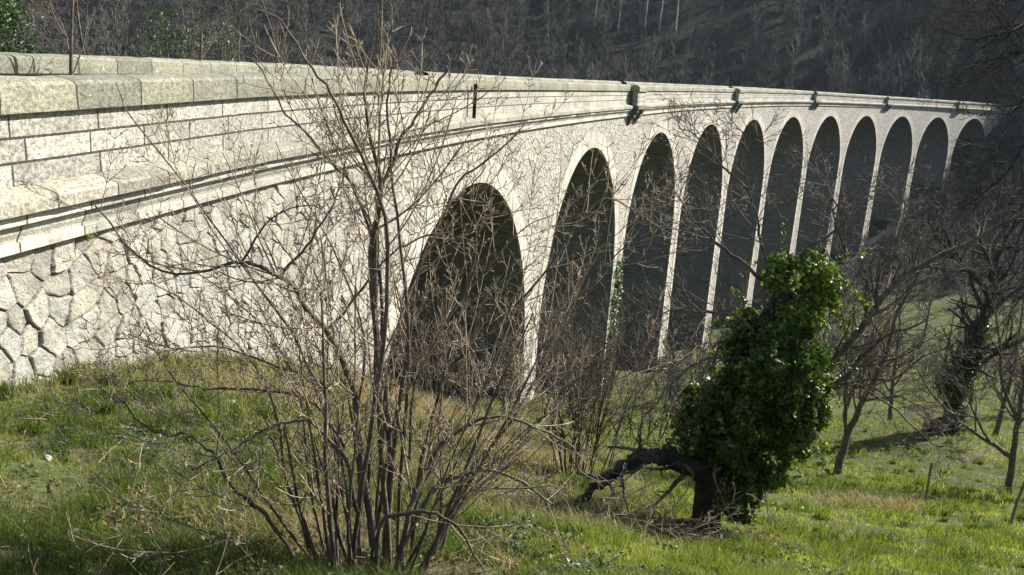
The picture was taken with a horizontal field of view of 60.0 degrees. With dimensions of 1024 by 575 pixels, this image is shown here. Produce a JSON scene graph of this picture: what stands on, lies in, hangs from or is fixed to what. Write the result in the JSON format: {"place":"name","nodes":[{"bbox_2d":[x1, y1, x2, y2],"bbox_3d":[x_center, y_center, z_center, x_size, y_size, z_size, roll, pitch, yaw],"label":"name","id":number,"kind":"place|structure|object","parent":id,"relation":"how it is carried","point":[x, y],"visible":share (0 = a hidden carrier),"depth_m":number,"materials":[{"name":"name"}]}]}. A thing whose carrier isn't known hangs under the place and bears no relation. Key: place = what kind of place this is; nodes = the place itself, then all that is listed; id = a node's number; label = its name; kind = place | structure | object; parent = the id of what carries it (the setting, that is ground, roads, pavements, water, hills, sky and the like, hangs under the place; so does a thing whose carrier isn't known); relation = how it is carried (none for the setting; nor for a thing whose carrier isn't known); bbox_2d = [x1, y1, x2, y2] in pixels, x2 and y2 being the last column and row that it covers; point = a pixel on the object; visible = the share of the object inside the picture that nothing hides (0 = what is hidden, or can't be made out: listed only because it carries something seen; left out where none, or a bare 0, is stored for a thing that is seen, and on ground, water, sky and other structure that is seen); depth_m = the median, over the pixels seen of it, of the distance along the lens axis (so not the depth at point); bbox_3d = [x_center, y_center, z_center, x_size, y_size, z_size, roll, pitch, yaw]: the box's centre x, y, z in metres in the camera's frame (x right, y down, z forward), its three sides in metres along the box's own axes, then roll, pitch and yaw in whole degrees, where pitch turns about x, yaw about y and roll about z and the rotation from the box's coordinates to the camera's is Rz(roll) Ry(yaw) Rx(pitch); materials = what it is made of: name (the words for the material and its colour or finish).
{"place":"outdoors","nodes":[
{"label":"outdoors","id":0,"kind":"place"},
{"bbox_2d":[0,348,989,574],"bbox_3d":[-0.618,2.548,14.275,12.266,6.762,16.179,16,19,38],"label":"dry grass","id":1,"kind":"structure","parent":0,"point":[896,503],"depth_m":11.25,"materials":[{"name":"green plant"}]},
{"bbox_2d":[0,0,1023,574],"bbox_3d":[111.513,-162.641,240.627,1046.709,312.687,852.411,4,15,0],"label":"ground","id":2,"kind":"structure","parent":0,"point":[706,12],"depth_m":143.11,"materials":[{"name":"green plant"}]},
{"bbox_2d":[2,0,48,52],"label":"sapling tree","id":3,"kind":"object","parent":2,"relation":"on","point":[29,32],"visible":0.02,"depth_m":23.66,"materials":[{"name":"grey plant"}]},
{"bbox_2d":[0,0,53,53],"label":"evergreen tree","id":4,"kind":"object","parent":2,"relation":"on","point":[8,18],"visible":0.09,"depth_m":17.97,"materials":[{"name":"green plant"}]},
{"bbox_2d":[42,454,51,460],"bbox_3d":[-3.828,1.404,7.291,0.085,0.077,0.073,3,15,-1],"label":"rock","id":5,"kind":"object","parent":2,"relation":"on","point":[49,457],"visible":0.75,"depth_m":7.26,"materials":[{"name":"white stone"}]},
{"bbox_2d":[22,0,84,54],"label":"bare tree","id":6,"kind":"object","parent":2,"relation":"on","point":[79,28],"visible":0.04,"depth_m":19.06,"materials":[{"name":"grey plant"}]},
{"bbox_2d":[21,0,94,75],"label":"bare tree","id":7,"kind":"object","parent":2,"relation":"on","point":[70,52],"visible":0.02,"depth_m":16.35,"materials":[{"name":"brown plant"}]},
{"bbox_2d":[79,0,171,56],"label":"sapling tree","id":8,"kind":"object","parent":2,"relation":"on","point":[127,14],"visible":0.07,"depth_m":25.62,"materials":[{"name":"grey plant"}]},
{"bbox_2d":[117,1,250,72],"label":"creeper tree","id":9,"kind":"object","parent":2,"relation":"on","point":[188,50],"visible":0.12,"depth_m":23.02,"materials":[{"name":"green plant"}]},
{"bbox_2d":[165,5,212,58],"bbox_3d":[-11.946,-3.713,32.024,3.285,12.561,5.133,-11,20,-44],"label":"sapling tree","id":10,"kind":"object","parent":2,"relation":"on","point":[198,32],"visible":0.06,"depth_m":30.52,"materials":[{"name":"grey plant"}]},
{"bbox_2d":[213,5,262,61],"bbox_3d":[-11.088,-4.015,36.531,5.233,14.564,5.660,-3,16,-24],"label":"sapling tree","id":11,"kind":"object","parent":2,"relation":"on","point":[239,31],"visible":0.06,"depth_m":36.12,"materials":[{"name":"brown plant"}]},
{"bbox_2d":[213,0,283,62],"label":"sapling tree","id":12,"kind":"object","parent":2,"relation":"on","point":[229,14],"visible":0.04,"depth_m":28.46,"materials":[{"name":"brown plant"}]},
{"bbox_2d":[231,2,308,62],"bbox_3d":[-9.561,-3.962,34.955,5.209,14.541,6.194,4,15,0],"label":"bare tree","id":13,"kind":"object","parent":2,"relation":"on","point":[276,27],"visible":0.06,"depth_m":34.35,"materials":[{"name":"brown plant"}]},
{"bbox_2d":[0,341,546,427],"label":"wall foot grass","id":14,"kind":"structure","parent":2,"relation":"on","point":[57,381],"depth_m":10.42,"materials":[{"name":"green plant"}]},
{"bbox_2d":[246,0,319,72],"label":"bare tree","id":15,"kind":"object","parent":2,"relation":"on","point":[273,40],"visible":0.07,"depth_m":25.43,"materials":[{"name":"brown plant"}]},
{"bbox_2d":[312,32,358,65],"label":"sapling tree","id":16,"kind":"object","parent":2,"relation":"on","point":[343,48],"visible":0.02,"depth_m":44.42,"materials":[{"name":"brown plant"}]},
{"bbox_2d":[0,0,747,574],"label":"bare shrub","id":17,"kind":"object","parent":2,"relation":"on","point":[388,432],"visible":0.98,"depth_m":5.34,"materials":[{"name":"brown plant"}]},
{"bbox_2d":[359,38,412,69],"bbox_3d":[-9.056,-3.440,38.515,8.581,14.861,5.649,4,15,0],"label":"sapling tree","id":18,"kind":"object","parent":2,"relation":"on","point":[383,52],"visible":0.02,"depth_m":38.07,"materials":[{"name":"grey plant"}]},
{"bbox_2d":[0,387,844,574],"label":"broad weeds","id":19,"kind":"object","parent":2,"relation":"on","point":[579,563],"visible":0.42,"depth_m":6.90,"materials":[{"name":"green plant"}]},
{"bbox_2d":[367,269,529,410],"bbox_3d":[-1.774,1.298,20.112,3.366,3.642,3.432,-4,17,-28],"label":"bare bush","id":20,"kind":"object","parent":2,"relation":"on","point":[436,374],"visible":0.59,"depth_m":19.89,"materials":[{"name":"brown plant"}]},
{"bbox_2d":[0,356,920,574],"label":"fallen twigs","id":21,"kind":"object","parent":2,"relation":"on","point":[161,569],"visible":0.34,"depth_m":6.34,"materials":[{"name":"brown plant"}]},
{"bbox_2d":[0,372,959,574],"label":"leaf litter","id":22,"kind":"object","parent":2,"relation":"on","point":[450,560],"visible":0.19,"depth_m":6.83,"materials":[{"name":"brown plant"}]},
{"bbox_2d":[437,310,538,424],"bbox_3d":[-0.595,2.693,25.907,3.355,3.722,2.063,-5,17,-30],"label":"bare bush","id":23,"kind":"object","parent":2,"relation":"on","point":[509,371],"visible":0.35,"depth_m":26.02,"materials":[{"name":"brown plant"}]},
{"bbox_2d":[0,52,1012,404],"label":"viaduct","id":24,"kind":"object","parent":2,"relation":"on","point":[54,134],"visible":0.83,"depth_m":22.07,"materials":[{"name":"stone"}]},
{"bbox_2d":[83,233,93,241],"bbox_3d":[-4.868,-0.592,10.204,0.115,0.114,0.152,-8,19,-37],"label":"wall fern","id":25,"kind":"object","parent":24,"relation":"attached to","point":[86,237],"depth_m":10.17,"materials":[{"name":"green plant"}]},
{"bbox_2d":[472,84,476,117],"bbox_3d":[-1.059,-5.309,25.273,0.084,0.961,0.091,-6,18,-34],"label":"iron post","id":26,"kind":"object","parent":24,"relation":"on","point":[474,107],"visible":0.71,"depth_m":25.27,"materials":[{"name":"black metal"}]},
{"bbox_2d":[602,258,623,396],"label":"climbing ivy","id":27,"kind":"object","parent":24,"relation":"attached to","point":[617,290],"visible":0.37,"depth_m":54.51,"materials":[{"name":"green plant"}]},
{"bbox_2d":[0,0,1023,102],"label":"woodland","id":28,"kind":"object","parent":2,"relation":"on","point":[519,52],"visible":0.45,"depth_m":194.95,"materials":[{"name":"brown plant"}]},
{"bbox_2d":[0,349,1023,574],"bbox_3d":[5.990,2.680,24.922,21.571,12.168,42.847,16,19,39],"label":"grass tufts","id":29,"kind":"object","parent":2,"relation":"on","point":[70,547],"visible":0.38,"depth_m":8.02,"materials":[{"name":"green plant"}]},
{"bbox_2d":[14,0,1023,98],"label":"undergrowth","id":30,"kind":"object","parent":2,"relation":"on","point":[457,35],"visible":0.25,"depth_m":204.74,"materials":[{"name":"brown plant"}]},
{"bbox_2d":[485,264,682,487],"bbox_3d":[1.162,1.413,13.347,3.370,3.639,2.108,-4,17,-29],"label":"bare bush","id":31,"kind":"object","parent":2,"relation":"on","point":[585,421],"visible":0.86,"depth_m":13.18,"materials":[{"name":"brown plant"}]},
{"bbox_2d":[409,428,762,551],"bbox_3d":[0.845,2.580,10.247,4.141,1.449,3.097,4,15,0],"label":"brushwood","id":32,"kind":"object","parent":2,"relation":"on","point":[618,505],"visible":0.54,"depth_m":10.37,"materials":[{"name":"brown plant"}]},
{"bbox_2d":[538,287,639,417],"bbox_3d":[2.943,2.892,35.090,3.828,5.357,3.539,-3,16,-23],"label":"bare bush","id":33,"kind":"object","parent":2,"relation":"on","point":[575,357],"visible":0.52,"depth_m":35.01,"materials":[{"name":"brown plant"}]},
{"bbox_2d":[618,0,622,28],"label":"birch","id":34,"kind":"object","parent":2,"relation":"on","point":[621,1],"visible":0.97,"depth_m":221.29,"materials":[{"name":"grey plant"}]},
{"bbox_2d":[578,333,697,438],"bbox_3d":[4.569,3.601,31.411,3.987,4.299,3.063,-1,15,-17],"label":"bare bush","id":35,"kind":"object","parent":2,"relation":"on","point":[662,412],"visible":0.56,"depth_m":31.53,"materials":[{"name":"brown plant"}]},
{"bbox_2d":[644,0,650,27],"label":"birch","id":36,"kind":"object","parent":2,"relation":"on","point":[647,6],"visible":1,"depth_m":221.87,"materials":[{"name":"grey plant"}]},
{"bbox_2d":[659,0,665,28],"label":"birch","id":37,"kind":"object","parent":2,"relation":"on","point":[664,1],"visible":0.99,"depth_m":220.11,"materials":[{"name":"grey plant"}]},
{"bbox_2d":[652,283,701,397],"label":"valley tree","id":38,"kind":"object","parent":2,"relation":"on","point":[666,330],"visible":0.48,"depth_m":54.10,"materials":[{"name":"brown plant"}]},
{"bbox_2d":[674,0,680,29],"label":"birch","id":39,"kind":"object","parent":2,"relation":"on","point":[679,2],"visible":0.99,"depth_m":220.88,"materials":[{"name":"grey plant"}]},
{"bbox_2d":[652,317,728,402],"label":"bare bush","id":40,"kind":"object","parent":2,"relation":"on","point":[697,355],"visible":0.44,"depth_m":46.06,"materials":[{"name":"brown plant"}]},
{"bbox_2d":[715,283,746,333],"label":"valley tree","id":41,"kind":"object","parent":2,"relation":"on","point":[741,302],"visible":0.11,"depth_m":73.05,"materials":[{"name":"grey plant"}]},
{"bbox_2d":[705,278,757,380],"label":"valley tree","id":42,"kind":"object","parent":2,"relation":"on","point":[715,336],"visible":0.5,"depth_m":63.91,"materials":[{"name":"brown plant"}]},
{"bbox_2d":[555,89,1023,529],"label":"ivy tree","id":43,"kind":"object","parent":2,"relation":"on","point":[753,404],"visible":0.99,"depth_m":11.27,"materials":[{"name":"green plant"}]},
{"bbox_2d":[822,268,846,343],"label":"valley tree","id":44,"kind":"object","parent":2,"relation":"on","point":[824,332],"visible":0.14,"depth_m":87.62,"materials":[{"name":"brown plant"}]},
{"bbox_2d":[649,262,1023,429],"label":"meadow scrub","id":45,"kind":"object","parent":2,"relation":"on","point":[833,345],"visible":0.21,"depth_m":68.31,"materials":[{"name":"plant"}]},
{"bbox_2d":[841,250,866,334],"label":"valley tree","id":46,"kind":"object","parent":2,"relation":"on","point":[852,295],"visible":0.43,"depth_m":97.77,"materials":[{"name":"brown plant"}]},
{"bbox_2d":[836,300,880,415],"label":"valley tree","id":47,"kind":"object","parent":2,"relation":"on","point":[849,399],"visible":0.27,"depth_m":43.91,"materials":[{"name":"brown plant"}]},
{"bbox_2d":[850,270,893,374],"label":"valley tree","id":48,"kind":"object","parent":2,"relation":"on","point":[872,304],"visible":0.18,"depth_m":72.24,"materials":[{"name":"grey plant"}]},
{"bbox_2d":[861,295,915,420],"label":"valley tree","id":49,"kind":"object","parent":2,"relation":"on","point":[891,391],"visible":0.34,"depth_m":47.58,"materials":[{"name":"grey plant"}]},
{"bbox_2d":[865,292,917,391],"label":"valley tree","id":50,"kind":"object","parent":2,"relation":"on","point":[873,389],"visible":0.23,"depth_m":64.66,"materials":[{"name":"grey plant"}]},
{"bbox_2d":[795,206,996,473],"bbox_3d":[10.265,1.955,24.833,4.876,8.105,3.610,4,15,0],"label":"bare tree","id":51,"kind":"object","parent":2,"relation":"on","point":[843,450],"visible":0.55,"depth_m":24.85,"materials":[{"name":"brown plant"}]},
{"bbox_2d":[890,534,903,544],"bbox_3d":[5.507,3.680,12.741,0.128,0.214,0.370,14,28,-22],"label":"rock","id":52,"kind":"object","parent":2,"relation":"on","point":[901,542],"visible":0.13,"depth_m":12.73,"materials":[{"name":"grey stone"}]},
{"bbox_2d":[883,236,924,307],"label":"valley tree","id":53,"kind":"object","parent":2,"relation":"on","point":[899,272],"visible":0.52,"depth_m":112.03,"materials":[{"name":"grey plant"}]},
{"bbox_2d":[792,462,1023,523],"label":"wire fence","id":54,"kind":"object","parent":2,"relation":"on","point":[1014,508],"visible":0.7,"depth_m":17.22,"materials":[{"name":"grey metal"}]},
{"bbox_2d":[836,101,1023,295],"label":"valley thicket","id":55,"kind":"object","parent":2,"relation":"on","point":[892,257],"visible":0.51,"depth_m":143.80,"materials":[{"name":"brown plant"}]},
{"bbox_2d":[909,257,953,335],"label":"valley tree","id":56,"kind":"object","parent":2,"relation":"on","point":[929,307],"visible":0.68,"depth_m":92.72,"materials":[{"name":"grey plant"}]},
{"bbox_2d":[923,410,956,431],"bbox_3d":[16.661,5.248,34.730,1.550,0.812,0.555,2,15,-7],"label":"fallen log","id":57,"kind":"object","parent":2,"relation":"on","point":[929,429],"visible":0.41,"depth_m":34.56,"materials":[{"name":"wood"}]},
{"bbox_2d":[925,282,971,367],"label":"valley tree","id":58,"kind":"object","parent":2,"relation":"on","point":[941,334],"visible":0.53,"depth_m":64.61,"materials":[{"name":"grey plant"}]},
{"bbox_2d":[939,218,966,289],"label":"valley tree","id":59,"kind":"object","parent":2,"relation":"on","point":[957,256],"visible":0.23,"depth_m":122.11,"materials":[{"name":"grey plant"}]},
{"bbox_2d":[889,163,1023,435],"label":"leaning tree","id":60,"kind":"object","parent":2,"relation":"on","point":[972,327],"visible":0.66,"depth_m":34.60,"materials":[{"name":"brown plant"}]},
{"bbox_2d":[941,267,977,319],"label":"valley tree","id":61,"kind":"object","parent":2,"relation":"on","point":[967,299],"visible":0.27,"depth_m":78.31,"materials":[{"name":"grey plant"}]},
{"bbox_2d":[898,258,1023,495],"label":"bare tree","id":62,"kind":"object","parent":2,"relation":"on","point":[1011,456],"visible":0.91,"depth_m":23.09,"materials":[{"name":"brown plant"}]},
{"bbox_2d":[902,0,1023,366],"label":"overhanging tree","id":63,"kind":"object","parent":2,"relation":"on","point":[1008,32],"visible":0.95,"depth_m":20.65,"materials":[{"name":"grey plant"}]},
{"bbox_2d":[953,238,978,310],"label":"valley tree","id":64,"kind":"object","parent":2,"relation":"on","point":[961,275],"visible":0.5,"depth_m":107.78,"materials":[{"name":"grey plant"}]},
{"bbox_2d":[953,269,991,404],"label":"valley tree","id":65,"kind":"object","parent":2,"relation":"on","point":[972,380],"visible":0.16,"depth_m":54.63,"materials":[{"name":"grey plant"}]},
{"bbox_2d":[989,280,1023,435],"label":"valley tree","id":66,"kind":"object","parent":2,"relation":"on","point":[1001,415],"visible":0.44,"depth_m":44.11,"materials":[{"name":"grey plant"}]},
{"bbox_2d":[1000,237,1023,325],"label":"valley tree","id":67,"kind":"object","parent":2,"relation":"on","point":[1013,280],"visible":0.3,"depth_m":96.16,"materials":[{"name":"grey plant"}]}
]}

